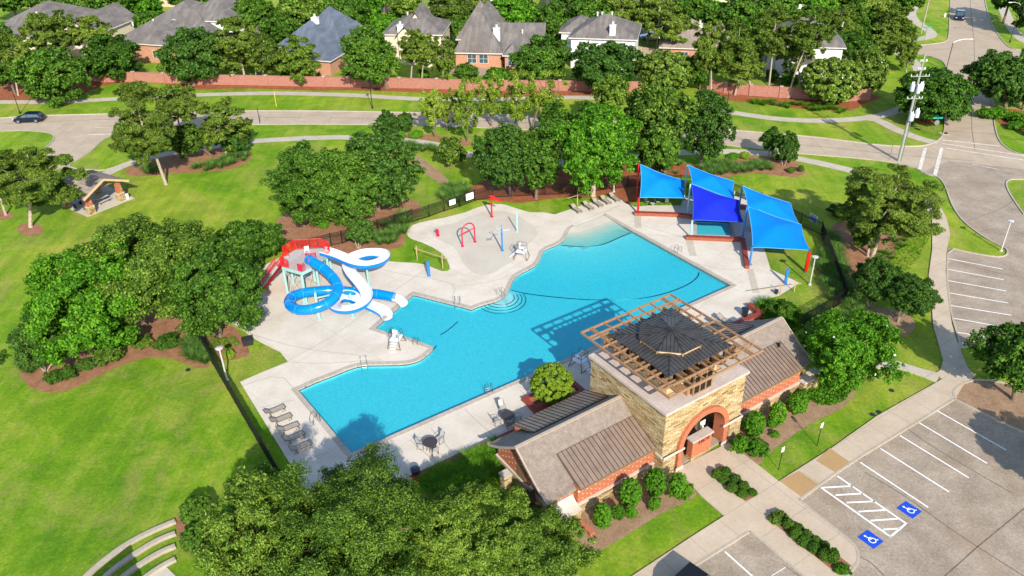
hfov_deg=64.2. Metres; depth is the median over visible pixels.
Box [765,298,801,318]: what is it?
shrub
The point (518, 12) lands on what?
tree
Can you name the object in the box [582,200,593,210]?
sun lounger
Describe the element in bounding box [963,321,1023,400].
tree
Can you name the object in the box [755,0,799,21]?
tree
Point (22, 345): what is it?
tree
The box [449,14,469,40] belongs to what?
tree
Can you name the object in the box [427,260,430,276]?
shower post
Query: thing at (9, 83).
street lamp
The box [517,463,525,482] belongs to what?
door
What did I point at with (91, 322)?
tree
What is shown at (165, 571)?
stage
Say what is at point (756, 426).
round shrub
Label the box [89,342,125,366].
shrub
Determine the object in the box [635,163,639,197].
sail post
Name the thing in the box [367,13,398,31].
tree
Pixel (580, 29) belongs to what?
house
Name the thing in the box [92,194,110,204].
picnic table
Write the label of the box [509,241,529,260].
lifeguard stand
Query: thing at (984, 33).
side street
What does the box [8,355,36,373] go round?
ornamental grass
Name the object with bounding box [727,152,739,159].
round shrub
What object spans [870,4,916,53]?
tree
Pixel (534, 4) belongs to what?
tree
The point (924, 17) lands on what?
utility pole
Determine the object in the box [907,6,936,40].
footpath
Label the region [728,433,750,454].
shrub
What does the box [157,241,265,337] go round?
tree
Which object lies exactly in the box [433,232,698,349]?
pool tile line
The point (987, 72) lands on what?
tree
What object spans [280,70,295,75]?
garden shrub
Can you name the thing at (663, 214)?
wall
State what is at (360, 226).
tree
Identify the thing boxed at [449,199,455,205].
fence sign
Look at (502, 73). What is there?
garden shrub
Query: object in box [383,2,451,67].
house
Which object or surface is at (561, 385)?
ball tree
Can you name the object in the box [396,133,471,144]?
mulch bed
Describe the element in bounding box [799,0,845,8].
tree
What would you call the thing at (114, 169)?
footpath
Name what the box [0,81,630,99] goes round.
mulch bed
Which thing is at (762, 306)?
ornamental grass
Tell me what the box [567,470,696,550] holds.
mulch bed
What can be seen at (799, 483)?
ramp
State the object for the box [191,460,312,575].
tree
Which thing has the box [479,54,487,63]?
window
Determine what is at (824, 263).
ornamental grass
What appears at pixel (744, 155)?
round shrub
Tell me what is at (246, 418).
metal fence
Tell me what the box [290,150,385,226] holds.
tree
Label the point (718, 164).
ornamental grass
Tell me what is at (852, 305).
ornamental grass
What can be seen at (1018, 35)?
footpath
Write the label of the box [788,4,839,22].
tree
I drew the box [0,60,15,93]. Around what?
tree
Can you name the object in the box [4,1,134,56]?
house
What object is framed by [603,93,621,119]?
tree
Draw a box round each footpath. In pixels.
[0,52,923,122]
[102,135,944,214]
[866,117,938,144]
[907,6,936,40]
[999,7,1023,42]
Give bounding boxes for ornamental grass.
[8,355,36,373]
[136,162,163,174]
[177,333,216,364]
[188,148,254,170]
[364,213,412,245]
[388,207,417,224]
[404,138,438,151]
[432,179,473,202]
[664,157,684,177]
[696,156,775,174]
[750,97,848,113]
[750,295,805,325]
[813,241,842,300]
[819,227,860,301]
[836,297,901,335]
[875,236,908,262]
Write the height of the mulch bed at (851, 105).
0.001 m
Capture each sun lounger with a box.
[262,404,285,417]
[269,412,292,425]
[275,421,299,434]
[281,430,305,444]
[288,439,312,452]
[570,203,581,213]
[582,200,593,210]
[592,197,602,207]
[600,194,611,204]
[609,192,619,201]
[710,316,723,326]
[716,312,732,322]
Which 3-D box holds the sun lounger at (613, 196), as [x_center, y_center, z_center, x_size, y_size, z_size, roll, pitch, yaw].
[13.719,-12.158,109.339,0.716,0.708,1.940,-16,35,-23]
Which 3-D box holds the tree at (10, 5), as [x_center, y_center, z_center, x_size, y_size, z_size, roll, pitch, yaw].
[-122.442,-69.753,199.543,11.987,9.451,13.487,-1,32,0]
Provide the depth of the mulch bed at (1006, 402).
72.60 m
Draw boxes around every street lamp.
[8,80,20,113]
[368,78,372,108]
[946,39,972,68]
[1008,2,1020,42]
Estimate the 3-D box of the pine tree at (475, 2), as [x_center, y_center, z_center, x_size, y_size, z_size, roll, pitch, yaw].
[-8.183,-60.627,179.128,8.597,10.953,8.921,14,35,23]
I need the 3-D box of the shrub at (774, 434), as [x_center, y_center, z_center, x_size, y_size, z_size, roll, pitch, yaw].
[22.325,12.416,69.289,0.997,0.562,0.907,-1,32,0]
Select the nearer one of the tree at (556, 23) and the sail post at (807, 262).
the sail post at (807, 262)
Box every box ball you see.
[211,336,218,342]
[212,341,219,346]
[219,337,226,342]
[222,341,229,346]
[227,336,235,341]
[231,340,238,345]
[711,468,721,478]
[717,475,729,484]
[720,466,731,476]
[726,482,737,492]
[730,473,741,483]
[736,488,747,498]
[738,480,749,489]
[748,488,757,495]
[782,518,794,530]
[789,527,802,539]
[794,523,803,530]
[796,534,812,547]
[802,529,811,537]
[806,541,820,553]
[811,535,821,542]
[818,547,830,561]
[820,540,830,547]
[825,547,839,563]
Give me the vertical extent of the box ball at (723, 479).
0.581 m
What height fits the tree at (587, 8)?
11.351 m
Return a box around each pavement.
[633,208,974,575]
[806,361,938,382]
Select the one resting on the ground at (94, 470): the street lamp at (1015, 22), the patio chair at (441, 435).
the street lamp at (1015, 22)
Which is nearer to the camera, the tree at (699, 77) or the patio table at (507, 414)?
the patio table at (507, 414)
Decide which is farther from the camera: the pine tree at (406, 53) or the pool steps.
the pine tree at (406, 53)
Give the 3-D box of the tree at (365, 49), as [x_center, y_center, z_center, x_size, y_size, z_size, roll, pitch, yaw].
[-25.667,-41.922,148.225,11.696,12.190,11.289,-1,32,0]
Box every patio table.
[422,437,437,450]
[500,410,514,422]
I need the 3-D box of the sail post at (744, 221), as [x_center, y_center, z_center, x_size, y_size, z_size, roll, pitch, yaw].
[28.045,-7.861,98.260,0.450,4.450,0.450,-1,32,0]
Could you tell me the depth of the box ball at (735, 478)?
64.57 m
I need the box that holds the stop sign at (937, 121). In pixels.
[933,115,942,135]
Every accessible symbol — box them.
[858,530,883,548]
[897,501,921,518]
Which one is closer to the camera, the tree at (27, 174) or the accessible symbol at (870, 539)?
the accessible symbol at (870, 539)
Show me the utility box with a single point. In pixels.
(247, 340)
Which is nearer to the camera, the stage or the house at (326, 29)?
the stage
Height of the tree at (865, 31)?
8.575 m
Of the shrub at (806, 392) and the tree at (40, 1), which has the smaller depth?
the shrub at (806, 392)
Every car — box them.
[12,111,44,123]
[640,31,659,40]
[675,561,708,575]
[954,9,965,20]
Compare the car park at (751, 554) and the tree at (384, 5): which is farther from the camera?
the tree at (384, 5)
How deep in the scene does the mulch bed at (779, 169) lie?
116.73 m
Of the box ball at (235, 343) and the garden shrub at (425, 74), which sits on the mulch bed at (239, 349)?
the box ball at (235, 343)
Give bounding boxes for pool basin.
[299,215,729,451]
[697,221,731,234]
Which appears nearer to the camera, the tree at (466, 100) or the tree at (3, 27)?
the tree at (466, 100)
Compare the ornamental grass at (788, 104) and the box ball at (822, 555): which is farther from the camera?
the ornamental grass at (788, 104)
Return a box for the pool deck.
[230,196,798,497]
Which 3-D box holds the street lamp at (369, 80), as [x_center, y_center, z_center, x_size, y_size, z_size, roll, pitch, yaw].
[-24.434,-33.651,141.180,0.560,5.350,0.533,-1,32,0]
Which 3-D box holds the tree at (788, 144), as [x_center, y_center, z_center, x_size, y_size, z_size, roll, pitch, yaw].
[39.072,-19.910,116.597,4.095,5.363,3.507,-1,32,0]
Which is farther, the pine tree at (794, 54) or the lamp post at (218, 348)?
the pine tree at (794, 54)
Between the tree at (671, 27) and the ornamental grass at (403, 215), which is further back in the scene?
the tree at (671, 27)
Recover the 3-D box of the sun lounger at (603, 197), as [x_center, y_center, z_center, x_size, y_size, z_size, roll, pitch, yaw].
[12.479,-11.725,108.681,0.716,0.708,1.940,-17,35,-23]
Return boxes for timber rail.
[415,246,446,268]
[567,189,595,204]
[754,281,801,293]
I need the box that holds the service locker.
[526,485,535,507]
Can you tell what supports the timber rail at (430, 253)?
on the ground at (94, 470)
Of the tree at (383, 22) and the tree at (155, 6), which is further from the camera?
the tree at (155, 6)
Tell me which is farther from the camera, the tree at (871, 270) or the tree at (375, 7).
the tree at (375, 7)
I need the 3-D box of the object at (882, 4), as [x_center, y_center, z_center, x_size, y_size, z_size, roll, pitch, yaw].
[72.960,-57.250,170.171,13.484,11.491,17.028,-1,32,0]
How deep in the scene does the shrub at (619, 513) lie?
61.32 m
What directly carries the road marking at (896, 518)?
on the car park at (976, 509)
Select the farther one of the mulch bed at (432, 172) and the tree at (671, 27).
the tree at (671, 27)
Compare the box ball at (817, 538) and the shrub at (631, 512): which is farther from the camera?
the shrub at (631, 512)
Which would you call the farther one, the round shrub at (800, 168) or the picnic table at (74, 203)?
the round shrub at (800, 168)
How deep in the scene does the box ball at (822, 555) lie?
57.84 m
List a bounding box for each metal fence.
[190,208,411,313]
[193,327,287,483]
[411,178,612,220]
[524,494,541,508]
[615,174,822,233]
[800,287,848,328]
[820,221,847,296]
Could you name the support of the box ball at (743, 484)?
on the mulch bed at (748, 496)
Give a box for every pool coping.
[291,213,737,457]
[694,220,735,236]
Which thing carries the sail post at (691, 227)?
on the pool deck
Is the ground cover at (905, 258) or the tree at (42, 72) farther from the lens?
the tree at (42, 72)
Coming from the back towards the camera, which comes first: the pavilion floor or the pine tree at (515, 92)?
the pine tree at (515, 92)
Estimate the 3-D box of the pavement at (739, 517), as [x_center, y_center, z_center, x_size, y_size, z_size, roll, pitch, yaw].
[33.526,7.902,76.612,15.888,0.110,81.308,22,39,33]
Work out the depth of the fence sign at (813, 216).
101.19 m
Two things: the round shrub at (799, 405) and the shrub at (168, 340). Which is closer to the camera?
the round shrub at (799, 405)
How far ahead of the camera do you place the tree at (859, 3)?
162.32 m
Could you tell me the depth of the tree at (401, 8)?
179.54 m
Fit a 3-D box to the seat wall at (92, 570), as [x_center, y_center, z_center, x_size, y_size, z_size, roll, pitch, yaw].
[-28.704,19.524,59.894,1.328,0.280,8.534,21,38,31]
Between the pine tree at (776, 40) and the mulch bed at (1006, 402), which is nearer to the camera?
the mulch bed at (1006, 402)
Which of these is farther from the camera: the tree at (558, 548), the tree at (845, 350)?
the tree at (845, 350)
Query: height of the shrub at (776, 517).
0.862 m
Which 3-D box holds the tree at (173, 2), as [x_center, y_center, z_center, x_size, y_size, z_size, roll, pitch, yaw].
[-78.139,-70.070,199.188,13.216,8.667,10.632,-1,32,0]
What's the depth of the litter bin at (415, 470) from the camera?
65.58 m
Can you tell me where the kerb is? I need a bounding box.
[0,0,1023,575]
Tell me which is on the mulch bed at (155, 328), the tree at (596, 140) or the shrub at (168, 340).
the shrub at (168, 340)
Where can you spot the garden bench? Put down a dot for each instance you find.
(590, 530)
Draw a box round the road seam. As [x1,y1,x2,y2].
[7,4,1023,575]
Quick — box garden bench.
[579,520,594,536]
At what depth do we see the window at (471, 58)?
161.37 m
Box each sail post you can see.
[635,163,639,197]
[637,197,639,210]
[682,164,687,199]
[687,183,690,213]
[690,219,692,234]
[736,185,742,222]
[742,206,747,237]
[749,246,752,264]
[803,250,810,272]
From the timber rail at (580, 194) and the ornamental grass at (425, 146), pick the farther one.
the ornamental grass at (425, 146)
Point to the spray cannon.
(494, 198)
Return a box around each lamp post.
[215,346,228,380]
[808,255,818,285]
[999,219,1014,251]
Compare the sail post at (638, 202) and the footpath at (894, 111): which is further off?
the footpath at (894, 111)
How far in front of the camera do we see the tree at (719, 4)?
169.89 m
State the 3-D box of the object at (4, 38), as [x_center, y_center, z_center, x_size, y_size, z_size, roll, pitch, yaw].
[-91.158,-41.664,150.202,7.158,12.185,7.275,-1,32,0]
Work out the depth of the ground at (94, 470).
79.10 m
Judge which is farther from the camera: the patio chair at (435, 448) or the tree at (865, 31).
the tree at (865, 31)
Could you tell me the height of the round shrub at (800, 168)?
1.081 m
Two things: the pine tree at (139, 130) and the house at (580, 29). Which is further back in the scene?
the house at (580, 29)
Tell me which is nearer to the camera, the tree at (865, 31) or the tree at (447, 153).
the tree at (447, 153)
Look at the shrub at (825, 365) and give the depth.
75.11 m
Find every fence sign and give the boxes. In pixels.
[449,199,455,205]
[466,192,473,200]
[809,213,817,224]
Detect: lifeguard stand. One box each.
[387,327,405,352]
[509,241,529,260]
[568,347,590,373]
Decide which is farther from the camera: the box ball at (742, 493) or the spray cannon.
the spray cannon
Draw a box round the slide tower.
[260,238,330,303]
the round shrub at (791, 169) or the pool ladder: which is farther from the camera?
the round shrub at (791, 169)
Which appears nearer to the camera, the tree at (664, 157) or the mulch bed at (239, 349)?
the mulch bed at (239, 349)
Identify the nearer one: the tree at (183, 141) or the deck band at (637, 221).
the deck band at (637, 221)
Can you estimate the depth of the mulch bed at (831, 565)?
58.22 m
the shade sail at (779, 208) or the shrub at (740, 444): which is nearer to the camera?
the shrub at (740, 444)
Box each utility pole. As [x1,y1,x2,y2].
[897,53,929,160]
[920,0,929,33]
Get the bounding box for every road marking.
[87,117,1023,175]
[725,259,1011,575]
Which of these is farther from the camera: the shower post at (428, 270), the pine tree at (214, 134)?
the pine tree at (214, 134)
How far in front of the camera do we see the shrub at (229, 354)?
80.12 m
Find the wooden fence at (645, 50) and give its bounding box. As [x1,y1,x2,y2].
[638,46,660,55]
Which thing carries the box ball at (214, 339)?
on the mulch bed at (239, 349)
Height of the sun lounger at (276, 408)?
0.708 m
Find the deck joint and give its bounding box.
[229,206,730,460]
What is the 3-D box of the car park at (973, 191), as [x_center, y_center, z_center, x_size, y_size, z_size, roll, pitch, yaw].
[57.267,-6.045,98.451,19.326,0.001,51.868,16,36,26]
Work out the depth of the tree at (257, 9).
177.60 m
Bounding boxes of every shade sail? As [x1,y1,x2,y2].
[640,164,684,197]
[688,165,733,197]
[691,184,742,222]
[742,186,798,222]
[747,205,809,249]
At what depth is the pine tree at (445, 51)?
147.23 m
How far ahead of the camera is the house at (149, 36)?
170.04 m
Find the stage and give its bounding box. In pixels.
[152,567,174,575]
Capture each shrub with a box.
[42,368,62,384]
[58,363,77,380]
[74,357,96,371]
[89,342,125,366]
[130,333,155,349]
[151,331,182,350]
[156,61,169,72]
[178,493,215,524]
[179,522,202,555]
[222,349,235,358]
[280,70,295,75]
[318,218,329,228]
[399,131,405,137]
[408,129,422,138]
[416,69,428,77]
[454,62,478,78]
[483,66,507,79]
[509,68,526,79]
[593,502,612,529]
[612,504,624,520]
[618,476,642,505]
[624,504,638,519]
[644,467,667,497]
[648,495,661,511]
[668,472,688,498]
[678,483,693,500]
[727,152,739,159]
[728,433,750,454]
[740,151,749,158]
[743,410,765,436]
[747,436,769,457]
[765,69,778,80]
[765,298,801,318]
[766,419,776,427]
[768,401,787,425]
[768,510,789,525]
[769,430,780,437]
[778,74,800,84]
[785,391,809,414]
[787,167,795,172]
[797,165,803,171]
[798,329,813,348]
[799,388,810,397]
[819,361,831,377]
[825,203,850,218]
[833,562,852,575]
[853,237,867,246]
[976,105,998,118]
[995,107,1009,119]
[1005,111,1022,120]
[1007,121,1023,129]
[1012,113,1023,123]
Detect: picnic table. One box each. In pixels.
[72,199,81,208]
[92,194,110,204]
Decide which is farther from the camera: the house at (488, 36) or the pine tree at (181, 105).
the house at (488, 36)
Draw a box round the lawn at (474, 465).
[414,433,503,497]
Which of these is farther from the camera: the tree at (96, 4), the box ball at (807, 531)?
the tree at (96, 4)
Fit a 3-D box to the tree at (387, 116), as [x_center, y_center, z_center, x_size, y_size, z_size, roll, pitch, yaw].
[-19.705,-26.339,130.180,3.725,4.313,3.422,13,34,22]
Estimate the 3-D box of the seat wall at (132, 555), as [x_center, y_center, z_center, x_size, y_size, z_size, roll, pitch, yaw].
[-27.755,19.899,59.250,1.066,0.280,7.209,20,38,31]
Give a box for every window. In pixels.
[467,54,476,62]
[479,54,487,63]
[508,57,514,65]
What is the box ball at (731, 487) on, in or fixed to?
on the mulch bed at (748, 496)
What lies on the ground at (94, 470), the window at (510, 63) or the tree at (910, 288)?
the tree at (910, 288)
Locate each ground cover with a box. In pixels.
[755,299,800,332]
[800,302,834,354]
[808,381,850,405]
[879,219,929,273]
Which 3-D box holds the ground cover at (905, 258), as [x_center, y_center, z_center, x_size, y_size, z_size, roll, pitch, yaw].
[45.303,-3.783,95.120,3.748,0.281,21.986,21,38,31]
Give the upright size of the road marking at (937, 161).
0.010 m
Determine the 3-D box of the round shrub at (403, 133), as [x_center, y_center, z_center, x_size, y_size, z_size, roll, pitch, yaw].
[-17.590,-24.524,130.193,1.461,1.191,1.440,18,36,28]
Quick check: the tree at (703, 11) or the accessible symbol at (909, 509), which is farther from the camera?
the tree at (703, 11)
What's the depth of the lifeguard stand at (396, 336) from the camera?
80.98 m
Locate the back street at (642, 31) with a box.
[639,29,659,39]
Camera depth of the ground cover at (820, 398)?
73.51 m
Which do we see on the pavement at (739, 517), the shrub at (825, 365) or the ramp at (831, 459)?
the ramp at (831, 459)
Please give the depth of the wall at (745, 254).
95.36 m
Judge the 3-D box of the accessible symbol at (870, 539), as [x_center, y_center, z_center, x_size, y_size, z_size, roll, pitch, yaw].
[26.309,18.421,59.851,1.212,0.010,1.361,-21,37,-28]
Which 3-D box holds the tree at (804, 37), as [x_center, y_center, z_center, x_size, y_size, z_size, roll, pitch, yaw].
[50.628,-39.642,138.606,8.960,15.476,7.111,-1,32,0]
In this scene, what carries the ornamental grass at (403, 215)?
on the mulch bed at (291, 230)
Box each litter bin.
[410,465,419,475]
[741,306,748,316]
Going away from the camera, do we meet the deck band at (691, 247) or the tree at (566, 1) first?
the deck band at (691, 247)
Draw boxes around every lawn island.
[0,131,52,160]
[956,380,1023,430]
[960,348,1023,380]
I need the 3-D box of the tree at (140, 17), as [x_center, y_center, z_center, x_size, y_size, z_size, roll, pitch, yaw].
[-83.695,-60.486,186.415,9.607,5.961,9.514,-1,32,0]
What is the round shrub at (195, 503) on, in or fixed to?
on the mulch bed at (180, 526)
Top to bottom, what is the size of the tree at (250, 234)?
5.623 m
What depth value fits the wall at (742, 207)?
106.06 m
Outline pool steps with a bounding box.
[482,289,525,313]
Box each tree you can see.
[0,0,23,15]
[0,22,19,58]
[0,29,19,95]
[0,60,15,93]
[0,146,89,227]
[0,150,13,214]
[0,312,75,371]
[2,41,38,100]
[4,44,92,107]
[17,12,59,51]
[20,233,146,366]
[21,0,39,7]
[38,0,67,3]
[38,9,84,55]
[56,212,214,326]
[58,0,88,7]
[66,14,117,70]
[76,33,143,80]
[85,0,133,11]
[107,80,176,184]
[110,127,150,163]
[115,0,164,13]
[130,10,160,28]
[153,26,224,85]
[155,83,201,155]
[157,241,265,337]
[167,0,201,5]
[169,123,211,158]
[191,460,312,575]
[196,95,252,152]
[210,16,257,74]
[214,219,284,265]
[218,52,246,75]
[220,128,251,151]
[231,0,275,28]
[237,32,274,74]
[253,535,395,575]
[254,36,282,74]
[257,10,300,41]
[258,139,343,227]
[259,441,434,575]
[274,0,316,19]
[276,34,321,83]
[277,0,321,26]
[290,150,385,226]
[317,0,371,24]
[338,24,402,88]
[344,120,425,210]
[344,213,374,248]
[355,0,385,24]
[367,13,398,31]
[376,109,397,132]
[381,0,394,12]
[386,0,421,17]
[393,111,413,133]
[396,29,426,77]
[403,479,536,575]
[412,33,436,77]
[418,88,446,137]
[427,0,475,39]
[430,35,455,79]
[435,136,467,167]
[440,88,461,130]
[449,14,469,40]
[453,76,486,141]
[459,0,489,12]
[471,121,533,196]
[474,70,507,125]
[488,502,603,575]
[489,0,538,22]
[503,68,537,124]
[508,34,574,79]
[510,0,542,22]
[519,123,564,199]
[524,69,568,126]
[529,362,574,404]
[536,0,569,22]
[536,99,580,173]
[543,13,568,46]
[549,103,642,196]
[550,0,571,10]
[565,0,615,18]
[571,40,643,91]
[576,99,609,119]
[590,73,630,105]
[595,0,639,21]
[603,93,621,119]
[618,82,698,169]
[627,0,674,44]
[630,80,656,163]
[637,49,692,90]
[638,123,682,173]
[644,4,699,42]
[670,0,720,23]
[681,85,736,169]
[687,54,717,89]
[691,19,727,89]
[706,0,727,25]
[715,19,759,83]
[719,0,763,25]
[719,50,765,94]
[724,17,767,35]
[745,28,767,61]
[750,4,797,85]
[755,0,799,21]
[758,126,783,158]
[772,130,799,165]
[775,26,813,87]
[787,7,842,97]
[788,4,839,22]
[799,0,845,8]
[799,56,865,105]
[803,308,909,390]
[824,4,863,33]
[835,163,948,256]
[836,29,874,58]
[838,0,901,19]
[840,189,899,256]
[842,0,877,22]
[846,44,889,92]
[851,257,903,306]
[855,12,872,37]
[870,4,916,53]
[871,31,899,55]
[886,0,926,7]
[887,272,943,322]
[891,33,921,71]
[891,66,977,121]
[960,49,1023,108]
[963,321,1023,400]
[991,0,1017,22]
[999,48,1023,109]
[1011,0,1023,27]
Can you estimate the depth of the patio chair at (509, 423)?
70.52 m
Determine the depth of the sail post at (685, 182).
107.69 m
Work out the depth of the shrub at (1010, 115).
130.89 m
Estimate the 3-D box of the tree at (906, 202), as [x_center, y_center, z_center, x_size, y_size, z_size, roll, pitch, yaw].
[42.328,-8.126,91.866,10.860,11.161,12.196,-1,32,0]
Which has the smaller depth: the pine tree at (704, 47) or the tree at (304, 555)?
the tree at (304, 555)
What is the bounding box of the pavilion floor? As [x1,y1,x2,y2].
[69,184,133,216]
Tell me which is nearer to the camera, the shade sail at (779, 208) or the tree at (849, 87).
the shade sail at (779, 208)
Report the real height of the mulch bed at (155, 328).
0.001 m
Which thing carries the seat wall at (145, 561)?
on the ground at (94, 470)
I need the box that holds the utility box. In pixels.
[241,335,252,346]
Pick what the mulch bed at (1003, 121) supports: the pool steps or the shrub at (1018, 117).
the shrub at (1018, 117)
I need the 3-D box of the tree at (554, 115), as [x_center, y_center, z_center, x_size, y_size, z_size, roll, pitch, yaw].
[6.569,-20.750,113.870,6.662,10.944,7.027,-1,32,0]
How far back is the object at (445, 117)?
130.28 m
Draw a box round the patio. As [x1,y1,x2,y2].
[450,64,489,75]
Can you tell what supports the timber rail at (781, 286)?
on the ground at (94, 470)
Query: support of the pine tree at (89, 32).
on the ground at (94, 470)
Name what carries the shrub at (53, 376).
on the mulch bed at (155, 328)
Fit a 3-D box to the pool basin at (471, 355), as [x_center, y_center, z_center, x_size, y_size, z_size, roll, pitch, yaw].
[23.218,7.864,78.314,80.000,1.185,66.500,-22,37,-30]
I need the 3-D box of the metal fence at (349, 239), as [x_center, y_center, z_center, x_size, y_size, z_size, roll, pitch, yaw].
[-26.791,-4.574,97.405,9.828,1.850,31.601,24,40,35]
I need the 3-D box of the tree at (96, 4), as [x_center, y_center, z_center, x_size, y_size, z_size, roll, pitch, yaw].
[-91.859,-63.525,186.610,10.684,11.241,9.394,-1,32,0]
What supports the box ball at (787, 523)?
on the mulch bed at (831, 565)
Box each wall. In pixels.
[83,70,644,91]
[83,519,175,575]
[102,530,175,575]
[120,543,175,575]
[143,557,176,575]
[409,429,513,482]
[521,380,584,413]
[634,211,691,218]
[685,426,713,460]
[686,235,741,241]
[696,79,872,100]
[732,302,764,322]
[740,205,746,209]
[740,238,749,268]
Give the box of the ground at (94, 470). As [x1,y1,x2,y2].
[0,0,1023,575]
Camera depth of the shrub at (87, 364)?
78.89 m
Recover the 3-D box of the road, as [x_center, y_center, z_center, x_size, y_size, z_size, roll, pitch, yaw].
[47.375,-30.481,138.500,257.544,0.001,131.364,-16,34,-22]
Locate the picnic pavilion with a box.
[61,170,128,214]
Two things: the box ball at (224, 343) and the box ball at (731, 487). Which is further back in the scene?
the box ball at (224, 343)
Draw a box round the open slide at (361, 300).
[319,246,392,320]
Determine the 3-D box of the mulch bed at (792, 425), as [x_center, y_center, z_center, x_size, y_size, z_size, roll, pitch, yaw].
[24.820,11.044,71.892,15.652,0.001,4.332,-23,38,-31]
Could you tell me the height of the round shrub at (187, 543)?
2.028 m
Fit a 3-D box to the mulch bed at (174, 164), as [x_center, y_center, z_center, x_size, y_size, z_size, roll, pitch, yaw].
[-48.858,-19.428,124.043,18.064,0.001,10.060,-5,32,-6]
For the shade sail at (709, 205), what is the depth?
100.03 m
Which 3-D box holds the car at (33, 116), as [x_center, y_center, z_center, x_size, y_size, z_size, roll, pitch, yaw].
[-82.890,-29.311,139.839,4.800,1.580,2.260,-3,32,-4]
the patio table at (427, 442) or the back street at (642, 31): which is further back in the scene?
the back street at (642, 31)
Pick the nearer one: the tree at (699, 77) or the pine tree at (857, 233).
the pine tree at (857, 233)
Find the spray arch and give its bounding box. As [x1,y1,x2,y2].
[461,223,476,246]
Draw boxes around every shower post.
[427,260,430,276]
[783,268,788,284]
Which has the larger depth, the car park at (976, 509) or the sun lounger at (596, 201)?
the sun lounger at (596, 201)
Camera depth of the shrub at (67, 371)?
77.61 m
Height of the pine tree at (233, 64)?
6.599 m
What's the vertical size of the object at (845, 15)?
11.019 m
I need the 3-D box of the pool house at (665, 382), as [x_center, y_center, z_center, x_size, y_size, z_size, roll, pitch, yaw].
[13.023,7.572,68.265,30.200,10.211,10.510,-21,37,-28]
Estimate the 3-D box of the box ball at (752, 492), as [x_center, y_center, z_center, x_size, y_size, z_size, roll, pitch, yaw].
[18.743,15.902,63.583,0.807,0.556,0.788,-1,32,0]
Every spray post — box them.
[496,225,509,250]
[516,212,517,231]
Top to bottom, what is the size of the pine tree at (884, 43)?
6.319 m
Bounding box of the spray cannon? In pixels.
[489,195,500,217]
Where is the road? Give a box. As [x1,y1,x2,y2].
[0,111,1023,170]
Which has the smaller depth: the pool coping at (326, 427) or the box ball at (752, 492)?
the box ball at (752, 492)
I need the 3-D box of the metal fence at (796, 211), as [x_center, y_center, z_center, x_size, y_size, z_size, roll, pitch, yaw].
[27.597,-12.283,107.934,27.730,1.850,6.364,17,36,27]
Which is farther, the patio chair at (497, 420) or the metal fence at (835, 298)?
the metal fence at (835, 298)
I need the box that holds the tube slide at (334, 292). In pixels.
[284,255,407,319]
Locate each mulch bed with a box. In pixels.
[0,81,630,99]
[0,210,12,219]
[17,223,43,235]
[20,302,208,392]
[124,148,250,175]
[176,513,230,555]
[202,324,248,360]
[277,197,420,253]
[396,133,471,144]
[409,155,450,186]
[468,161,697,203]
[521,391,572,407]
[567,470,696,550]
[704,156,804,177]
[716,92,879,110]
[716,466,757,500]
[732,379,855,463]
[776,509,850,574]
[817,237,844,303]
[831,219,921,296]
[844,306,914,336]
[917,118,935,123]
[997,108,1023,129]
[997,391,1023,413]
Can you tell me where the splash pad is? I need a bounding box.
[430,211,537,274]
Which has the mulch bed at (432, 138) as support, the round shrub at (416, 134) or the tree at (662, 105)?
the round shrub at (416, 134)
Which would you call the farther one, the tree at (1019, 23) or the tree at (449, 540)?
the tree at (1019, 23)
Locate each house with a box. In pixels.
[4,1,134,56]
[113,10,221,62]
[154,0,275,41]
[161,0,174,6]
[271,6,362,75]
[381,4,393,12]
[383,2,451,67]
[454,0,546,69]
[487,293,818,520]
[559,12,641,69]
[659,18,729,62]
[762,17,846,83]
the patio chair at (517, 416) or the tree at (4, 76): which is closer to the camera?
the patio chair at (517, 416)
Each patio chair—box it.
[415,436,423,449]
[429,445,438,454]
[436,429,444,444]
[491,415,500,425]
[497,399,505,409]
[506,419,513,428]
[514,411,522,422]
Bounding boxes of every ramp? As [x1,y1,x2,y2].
[780,471,817,495]
[816,448,848,471]
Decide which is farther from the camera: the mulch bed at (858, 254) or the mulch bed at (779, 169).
the mulch bed at (779, 169)
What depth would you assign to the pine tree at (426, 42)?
147.11 m
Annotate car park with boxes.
[697,531,799,575]
[802,400,1023,575]
[921,161,1023,345]
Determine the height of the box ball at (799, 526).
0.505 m
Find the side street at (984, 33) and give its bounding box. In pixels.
[895,0,1020,154]
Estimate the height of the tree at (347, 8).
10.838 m
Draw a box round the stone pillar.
[498,468,512,491]
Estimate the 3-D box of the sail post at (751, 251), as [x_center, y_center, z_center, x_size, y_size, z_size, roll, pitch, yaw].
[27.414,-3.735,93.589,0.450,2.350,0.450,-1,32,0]
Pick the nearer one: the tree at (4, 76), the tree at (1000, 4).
the tree at (4, 76)
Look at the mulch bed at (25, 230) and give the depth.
105.19 m
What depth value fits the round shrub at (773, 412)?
69.78 m
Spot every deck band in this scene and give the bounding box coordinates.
[634,216,640,227]
[686,240,696,255]
[747,269,758,292]

